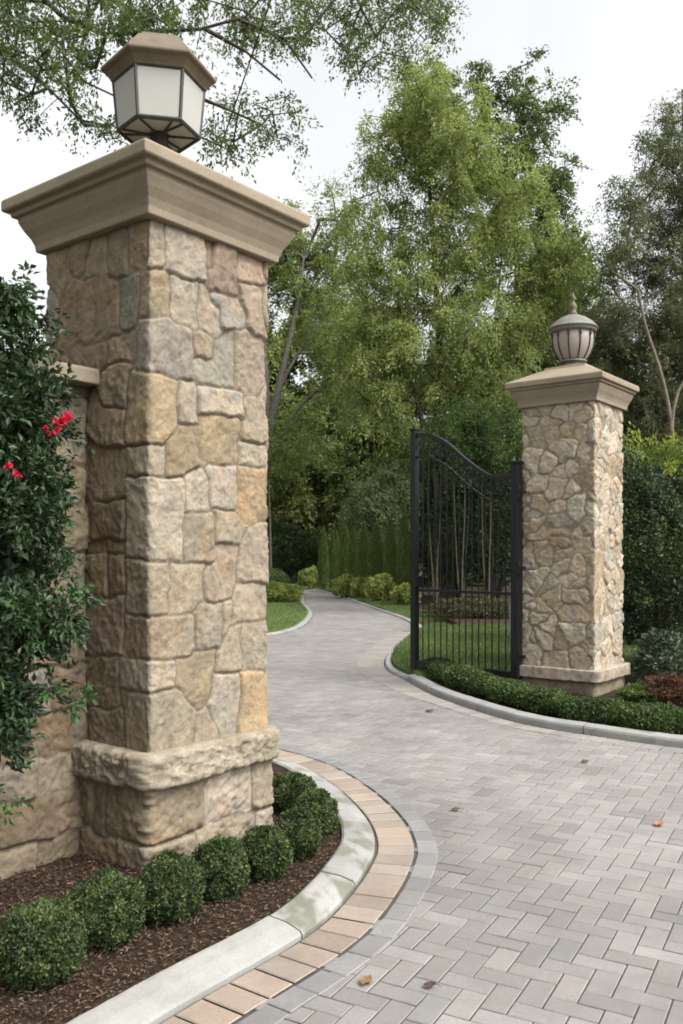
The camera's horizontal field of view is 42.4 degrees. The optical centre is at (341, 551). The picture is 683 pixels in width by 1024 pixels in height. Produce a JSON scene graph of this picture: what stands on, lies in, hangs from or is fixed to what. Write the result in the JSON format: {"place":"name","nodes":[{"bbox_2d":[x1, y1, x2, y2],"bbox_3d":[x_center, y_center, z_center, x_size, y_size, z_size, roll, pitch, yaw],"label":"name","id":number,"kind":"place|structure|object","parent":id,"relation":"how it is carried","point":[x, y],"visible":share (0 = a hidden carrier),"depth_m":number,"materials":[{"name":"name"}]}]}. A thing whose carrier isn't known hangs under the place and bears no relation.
{"place":"outdoors","nodes":[
{"label":"outdoors","id":0,"kind":"place"},
{"bbox_2d":[265,600,307,632],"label":"lawn","id":1,"kind":"structure","parent":0,"point":[275,629],"depth_m":20.82,"materials":[{"name":"green plant"}]},
{"bbox_2d":[266,580,307,602],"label":"bush","id":2,"kind":"object","parent":1,"relation":"on","point":[276,589],"visible":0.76,"depth_m":26.83,"materials":[{"name":"green plant"}]},
{"bbox_2d":[0,0,682,545],"label":"sky","id":3,"kind":"structure","parent":0,"point":[625,55],"materials":[{"name":"white"}]},
{"bbox_2d":[297,584,445,621],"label":"lawn","id":4,"kind":"structure","parent":0,"point":[431,618],"depth_m":22.93,"materials":[{"name":"green plant"}]},
{"bbox_2d":[297,565,317,588],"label":"leafy bush","id":5,"kind":"object","parent":4,"relation":"on","point":[308,576],"visible":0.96,"depth_m":37.71,"materials":[{"name":"green plant"}]},
{"bbox_2d":[331,573,354,597],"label":"leafy bush","id":6,"kind":"object","parent":4,"relation":"on","point":[341,586],"visible":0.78,"depth_m":30.29,"materials":[{"name":"green plant"}]},
{"bbox_2d":[350,575,368,597],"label":"leafy bush","id":7,"kind":"object","parent":4,"relation":"on","point":[357,589],"visible":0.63,"depth_m":29.35,"materials":[{"name":"green plant"}]},
{"bbox_2d":[363,573,395,601],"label":"leafy bush","id":8,"kind":"object","parent":4,"relation":"on","point":[378,587],"visible":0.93,"depth_m":27.32,"materials":[{"name":"green plant"}]},
{"bbox_2d":[389,582,421,605],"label":"leafy bush","id":9,"kind":"object","parent":4,"relation":"on","point":[401,592],"visible":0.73,"depth_m":25.34,"materials":[{"name":"green plant"}]},
{"bbox_2d":[268,565,632,664],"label":"ground","id":10,"kind":"structure","parent":0,"point":[293,580],"depth_m":44.14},
{"bbox_2d":[0,353,99,879],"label":"stone wall","id":11,"kind":"structure","parent":10,"relation":"on","point":[49,828],"depth_m":4.47,"materials":[{"name":"beige stone"}]},
{"bbox_2d":[1,138,309,871],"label":"stone pillar","id":12,"kind":"structure","parent":10,"relation":"on","point":[160,258],"depth_m":4.51,"materials":[{"name":"beige stone"}]},
{"bbox_2d":[100,31,216,153],"bbox_3d":[-1.016,-2.454,4.903,0.620,0.718,0.602,0,0,0],"label":"lantern","id":13,"kind":"object","parent":12,"relation":"on","point":[162,84],"visible":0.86,"depth_m":4.72,"materials":[{"name":"white glass"}]},
{"bbox_2d":[14,320,348,500],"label":"woodland tree","id":14,"kind":"object","parent":10,"relation":"on","point":[273,355],"visible":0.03,"depth_m":46.15,"materials":[{"name":"green plant"}]},
{"bbox_2d":[65,757,374,1023],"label":"kerb","id":15,"kind":"structure","parent":10,"relation":"on","point":[318,900],"depth_m":3.52,"materials":[{"name":"concrete"}]},
{"bbox_2d":[0,0,470,183],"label":"oak tree","id":16,"kind":"object","parent":10,"relation":"on","point":[132,18],"visible":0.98,"depth_m":8.48,"materials":[{"name":"green plant"}]},
{"bbox_2d":[268,568,291,584],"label":"round shrub","id":17,"kind":"object","parent":10,"relation":"on","point":[276,574],"visible":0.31,"depth_m":30.70,"materials":[{"name":"green plant"}]},
{"bbox_2d":[267,595,311,634],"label":"kerb","id":18,"kind":"structure","parent":10,"relation":"on","point":[304,621],"depth_m":19.16,"materials":[{"name":"concrete"}]},
{"bbox_2d":[265,518,331,582],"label":"dark shrub","id":19,"kind":"object","parent":10,"relation":"on","point":[302,539],"visible":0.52,"depth_m":46.12,"materials":[{"name":"green plant"}]},
{"bbox_2d":[268,523,329,576],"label":"woodland tree","id":20,"kind":"object","parent":10,"relation":"on","point":[295,559],"visible":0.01,"depth_m":57.98,"materials":[{"name":"green plant"}]},
{"bbox_2d":[317,529,328,588],"bbox_3d":[-0.749,0.315,36.498,0.561,2.573,0.541,0,0,0],"label":"arborvitae","id":21,"kind":"object","parent":10,"relation":"on","point":[323,567],"visible":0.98,"depth_m":36.35,"materials":[{"name":"green plant"}]},
{"bbox_2d":[0,675,654,1023],"bbox_3d":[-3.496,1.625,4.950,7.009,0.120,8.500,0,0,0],"label":"mulch bed","id":22,"kind":"object","parent":10,"relation":"on","point":[111,954],"visible":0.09,"depth_m":3.62,"materials":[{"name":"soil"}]},
{"bbox_2d":[0,896,88,993],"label":"boxwood ball","id":23,"kind":"object","parent":22,"relation":"on","point":[46,925],"visible":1,"depth_m":3.13,"materials":[{"name":"green plant"}]},
{"bbox_2d":[0,261,106,826],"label":"camellia bush","id":24,"kind":"object","parent":22,"relation":"on","point":[30,604],"visible":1,"depth_m":3.57,"materials":[{"name":"green plant"}]},
{"bbox_2d":[65,866,146,952],"bbox_3d":[-0.953,1.440,3.524,0.351,0.325,0.324,0,0,0],"label":"boxwood ball","id":25,"kind":"object","parent":22,"relation":"on","point":[106,900],"visible":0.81,"depth_m":3.44,"materials":[{"name":"green plant"}]},
{"bbox_2d":[138,848,206,925],"bbox_3d":[-0.733,1.439,3.763,0.321,0.325,0.306,0,0,0],"label":"boxwood ball","id":26,"kind":"object","parent":22,"relation":"on","point":[180,894],"visible":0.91,"depth_m":3.68,"materials":[{"name":"green plant"}]},
{"bbox_2d":[191,833,250,902],"bbox_3d":[-0.563,1.446,4.014,0.300,0.310,0.316,0,0,0],"label":"boxwood ball","id":27,"kind":"object","parent":22,"relation":"on","point":[224,860],"visible":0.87,"depth_m":3.94,"materials":[{"name":"green plant"}]},
{"bbox_2d":[241,824,293,881],"bbox_3d":[-0.380,1.456,4.239,0.299,0.291,0.301,0,0,0],"label":"boxwood ball","id":28,"kind":"object","parent":22,"relation":"on","point":[268,847],"visible":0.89,"depth_m":4.16,"materials":[{"name":"green plant"}]},
{"bbox_2d":[272,771,316,813],"bbox_3d":[-0.284,1.461,5.296,0.300,0.281,0.270,0,0,0],"label":"boxwood ball","id":29,"kind":"object","parent":22,"relation":"on","point":[289,788],"visible":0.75,"depth_m":5.22,"materials":[{"name":"green plant"}]},
{"bbox_2d":[275,805,322,860],"bbox_3d":[-0.229,1.451,4.525,0.269,0.301,0.283,0,0,0],"label":"boxwood ball","id":30,"kind":"object","parent":22,"relation":"on","point":[301,827],"visible":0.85,"depth_m":4.45,"materials":[{"name":"green plant"}]},
{"bbox_2d":[294,786,341,833],"bbox_3d":[-0.145,1.455,4.899,0.292,0.293,0.311,0,0,0],"label":"boxwood ball","id":31,"kind":"object","parent":22,"relation":"on","point":[321,804],"visible":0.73,"depth_m":4.83,"materials":[{"name":"green plant"}]},
{"bbox_2d":[264,165,398,576],"bbox_3d":[-2.722,-6.592,33.050,9.916,16.410,6.917,0,0,0],"label":"spreading tree","id":32,"kind":"object","parent":10,"relation":"on","point":[291,280],"visible":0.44,"depth_m":32.89,"materials":[{"name":"green plant"}]},
{"bbox_2d":[328,530,339,588],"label":"arborvitae","id":33,"kind":"object","parent":10,"relation":"on","point":[333,559],"visible":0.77,"depth_m":35.05,"materials":[{"name":"green plant"}]},
{"bbox_2d":[265,321,416,579],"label":"woodland tree","id":34,"kind":"object","parent":10,"relation":"on","point":[312,480],"visible":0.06,"depth_m":51.28,"materials":[{"name":"green plant"}]},
{"bbox_2d":[338,526,349,576],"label":"arborvitae","id":35,"kind":"object","parent":10,"relation":"on","point":[343,554],"visible":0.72,"depth_m":34.06,"materials":[{"name":"green plant"}]},
{"bbox_2d":[266,282,435,547],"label":"woodland tree","id":36,"kind":"object","parent":10,"relation":"on","point":[297,505],"visible":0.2,"depth_m":49.49,"materials":[{"name":"green plant"}]},
{"bbox_2d":[347,528,357,578],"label":"arborvitae","id":37,"kind":"object","parent":10,"relation":"on","point":[352,561],"visible":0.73,"depth_m":33.05,"materials":[{"name":"green plant"}]},
{"bbox_2d":[290,584,421,626],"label":"kerb","id":38,"kind":"structure","parent":10,"relation":"on","point":[387,612],"depth_m":24.85,"materials":[{"name":"concrete"}]},
{"bbox_2d":[357,523,369,577],"bbox_3d":[0.816,0.265,32.001,0.570,2.678,0.591,0,0,-28],"label":"arborvitae","id":39,"kind":"object","parent":10,"relation":"on","point":[363,557],"visible":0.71,"depth_m":31.85,"materials":[{"name":"green plant"}]},
{"bbox_2d":[324,459,432,570],"bbox_3d":[1.800,-1.235,38.580,5.208,5.766,3.281,0,0,0],"label":"grey shrub","id":40,"kind":"object","parent":10,"relation":"on","point":[379,486],"visible":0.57,"depth_m":37.94,"materials":[{"name":"green plant"}]},
{"bbox_2d":[385,643,407,680],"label":"kerb","id":41,"kind":"structure","parent":10,"relation":"on","point":[391,668],"depth_m":11.78,"materials":[{"name":"concrete"}]},
{"bbox_2d":[395,513,409,585],"bbox_3d":[2.020,0.163,28.401,0.591,2.888,0.570,0,0,19],"label":"arborvitae","id":42,"kind":"object","parent":10,"relation":"on","point":[402,570],"visible":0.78,"depth_m":28.25,"materials":[{"name":"green plant"}]},
{"bbox_2d":[160,595,682,1023],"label":"driveway bedding","id":43,"kind":"object","parent":10,"relation":"on","point":[381,917],"visible":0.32,"depth_m":3.88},
{"bbox_2d":[161,750,413,1023],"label":"driveway border","id":44,"kind":"object","parent":43,"relation":"on","point":[397,843],"visible":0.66,"depth_m":3.79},
{"bbox_2d":[237,745,437,1023],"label":"driveway edging","id":45,"kind":"object","parent":43,"relation":"on","point":[292,999],"visible":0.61,"depth_m":3.82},
{"bbox_2d":[357,631,682,752],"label":"driveway border","id":46,"kind":"object","parent":43,"relation":"on","point":[370,664],"visible":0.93,"depth_m":9.92,"materials":[{"name":"grey concrete"}]},
{"bbox_2d":[340,320,514,576],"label":"woodland tree","id":47,"kind":"object","parent":10,"relation":"on","point":[382,459],"visible":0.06,"depth_m":40.76,"materials":[{"name":"green plant"}]},
{"bbox_2d":[307,42,603,599],"bbox_3d":[3.433,-6.870,27.078,9.001,17.021,5.670,0,0,0],"label":"tall tree","id":48,"kind":"object","parent":10,"relation":"on","point":[425,94],"visible":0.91,"depth_m":26.58,"materials":[{"name":"green plant"}]},
{"bbox_2d":[409,464,504,588],"bbox_3d":[3.965,-0.838,30.054,3.382,4.960,2.787,0,0,0],"label":"understory shrub","id":49,"kind":"object","parent":10,"relation":"on","point":[431,494],"visible":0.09,"depth_m":29.73,"materials":[{"name":"green plant"}]},
{"bbox_2d":[408,449,522,598],"bbox_3d":[4.195,-0.762,25.993,4.529,4.833,2.760,0,0,0],"label":"understory shrub","id":50,"kind":"object","parent":10,"relation":"on","point":[475,540],"visible":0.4,"depth_m":25.55,"materials":[{"name":"green plant"}]},
{"bbox_2d":[270,439,666,571],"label":"woodland","id":51,"kind":"object","parent":10,"relation":"on","point":[360,502],"depth_m":78.41,"materials":[{"name":"green plant"}]},
{"bbox_2d":[388,42,609,539],"bbox_3d":[6.468,-9.234,36.075,9.750,21.769,5.752,0,0,0],"label":"broadleaf tree","id":52,"kind":"object","parent":10,"relation":"on","point":[535,118],"visible":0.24,"depth_m":35.34,"materials":[{"name":"green plant"}]},
{"bbox_2d":[328,585,671,625],"bbox_3d":[5.228,1.605,30.812,13.544,0.100,24.924,0,0,0],"label":"bed","id":53,"kind":"object","parent":10,"relation":"on","point":[475,620],"visible":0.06,"depth_m":24.22,"materials":[{"name":"soil"}]},
{"bbox_2d":[368,523,382,576],"bbox_3d":[1.206,0.290,30.798,0.626,2.625,0.570,0,0,-12],"label":"arborvitae","id":54,"kind":"object","parent":53,"relation":"on","point":[375,564],"visible":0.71,"depth_m":30.66,"materials":[{"name":"green plant"}]},
{"bbox_2d":[382,519,396,584],"bbox_3d":[1.633,0.239,29.598,0.570,2.730,0.555,0,0,3],"label":"arborvitae","id":55,"kind":"object","parent":53,"relation":"on","point":[389,557],"visible":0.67,"depth_m":29.47,"materials":[{"name":"green plant"}]},
{"bbox_2d":[390,395,488,606],"bbox_3d":[2.643,-1.317,23.558,2.696,5.776,2.242,0,0,0],"label":"crape myrtle","id":56,"kind":"object","parent":53,"relation":"on","point":[434,425],"visible":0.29,"depth_m":23.45,"materials":[{"name":"green plant"}]},
{"bbox_2d":[406,390,521,612],"bbox_3d":[3.090,-1.297,22.366,2.534,5.734,2.400,0,0,-16],"label":"crape myrtle","id":57,"kind":"object","parent":53,"relation":"on","point":[469,454],"visible":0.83,"depth_m":22.13,"materials":[{"name":"green plant"}]},
{"bbox_2d":[419,596,522,617],"bbox_3d":[3.206,1.331,20.824,3.167,0.616,1.190,0,0,0],"label":"flowering plant","id":58,"kind":"object","parent":53,"relation":"on","point":[475,609],"visible":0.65,"depth_m":20.56,"materials":[{"name":"green plant"}]},
{"bbox_2d":[448,393,522,609],"bbox_3d":[3.964,-1.256,22.895,2.605,5.650,2.157,0,0,-16],"label":"crape myrtle","id":59,"kind":"object","parent":53,"relation":"on","point":[498,467],"visible":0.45,"depth_m":22.79,"materials":[{"name":"green plant"}]},
{"bbox_2d":[407,674,682,747],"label":"kerb","id":60,"kind":"structure","parent":10,"relation":"on","point":[547,722],"depth_m":7.99,"materials":[{"name":"concrete"}]},
{"bbox_2d":[428,668,682,734],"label":"island bed","id":61,"kind":"object","parent":10,"relation":"on","point":[630,678],"depth_m":9.47,"materials":[{"name":"soil"}]},
{"bbox_2d":[422,656,572,713],"bbox_3d":[1.537,1.422,9.669,0.588,0.293,3.236,0,0,-17],"label":"hedge","id":62,"kind":"object","parent":61,"relation":"on","point":[468,679],"visible":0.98,"depth_m":9.03,"materials":[{"name":"green plant"}]},
{"bbox_2d":[552,694,682,734],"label":"hedge","id":63,"kind":"object","parent":61,"relation":"on","point":[654,716],"visible":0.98,"depth_m":7.73,"materials":[{"name":"green plant"}]},
{"bbox_2d":[614,679,682,704],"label":"green plant","id":64,"kind":"object","parent":61,"relation":"on","point":[632,692],"visible":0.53,"depth_m":8.94,"materials":[{"name":"green plant"}]},
{"bbox_2d":[622,421,682,637],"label":"gold shrub","id":65,"kind":"object","parent":61,"relation":"on","point":[673,461],"visible":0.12,"depth_m":13.99,"materials":[{"name":"green plant"}]},
{"bbox_2d":[622,440,682,665],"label":"dark shrub","id":66,"kind":"object","parent":61,"relation":"on","point":[651,491],"visible":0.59,"depth_m":10.72,"materials":[{"name":"green plant"}]},
{"bbox_2d":[630,627,682,681],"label":"grey plant","id":67,"kind":"object","parent":61,"relation":"on","point":[672,643],"visible":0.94,"depth_m":10.10,"materials":[{"name":"green plant"}]},
{"bbox_2d":[639,671,682,703],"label":"red shrub","id":68,"kind":"object","parent":61,"relation":"on","point":[675,681],"visible":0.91,"depth_m":8.85,"materials":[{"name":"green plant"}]},
{"bbox_2d":[505,363,638,695],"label":"stone pillar","id":69,"kind":"structure","parent":10,"relation":"on","point":[572,556],"depth_m":9.76,"materials":[{"name":"beige stone"}]},
{"bbox_2d":[409,428,525,681],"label":"iron gate","id":70,"kind":"structure","parent":69,"relation":"attached to","point":[514,593],"depth_m":10.52,"materials":[{"name":"black metal"}]},
{"bbox_2d":[548,292,598,365],"bbox_3d":[2.657,-2.545,10.103,0.567,0.890,0.567,0,0,0],"label":"lantern","id":71,"kind":"object","parent":69,"relation":"on","point":[573,334],"visible":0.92,"depth_m":9.94,"materials":[{"name":"white glass"}]},
{"bbox_2d":[493,239,675,526],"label":"woodland tree","id":72,"kind":"object","parent":10,"relation":"on","point":[592,299],"visible":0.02,"depth_m":44.93,"materials":[{"name":"green plant"}]},
{"bbox_2d":[574,102,682,573],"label":"leaning tree","id":73,"kind":"object","parent":10,"relation":"on","point":[615,256],"visible":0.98,"depth_m":19.93,"materials":[{"name":"green plant"}]},
{"bbox_2d":[577,88,682,472],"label":"cedar tree","id":74,"kind":"object","parent":10,"relation":"on","point":[621,348],"visible":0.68,"depth_m":25.76,"materials":[{"name":"green plant"}]},
{"bbox_2d":[597,307,681,583],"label":"woodland tree","id":75,"kind":"object","parent":10,"relation":"on","point":[641,389],"visible":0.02,"depth_m":43.08,"materials":[{"name":"green plant"}]},
{"bbox_2d":[255,588,682,1023],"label":"driveway","id":76,"kind":"structure","parent":0,"point":[343,697],"depth_m":4.72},
{"bbox_2d":[360,975,371,984],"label":"fallen leaf","id":77,"kind":"object","parent":76,"relation":"on","point":[365,979],"visible":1,"depth_m":3.27,"materials":[{"name":"brown plant"}]},
{"bbox_2d":[423,981,440,987],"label":"fallen leaf","id":78,"kind":"object","parent":76,"relation":"on","point":[429,984],"visible":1,"depth_m":3.23,"materials":[{"name":"brown plant"}]},
{"bbox_2d":[265,583,681,678],"bbox_3d":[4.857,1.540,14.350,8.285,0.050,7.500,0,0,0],"label":"lawn","id":79,"kind":"structure","parent":0,"point":[407,671],"depth_m":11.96,"materials":[{"name":"green plant"}]}
]}

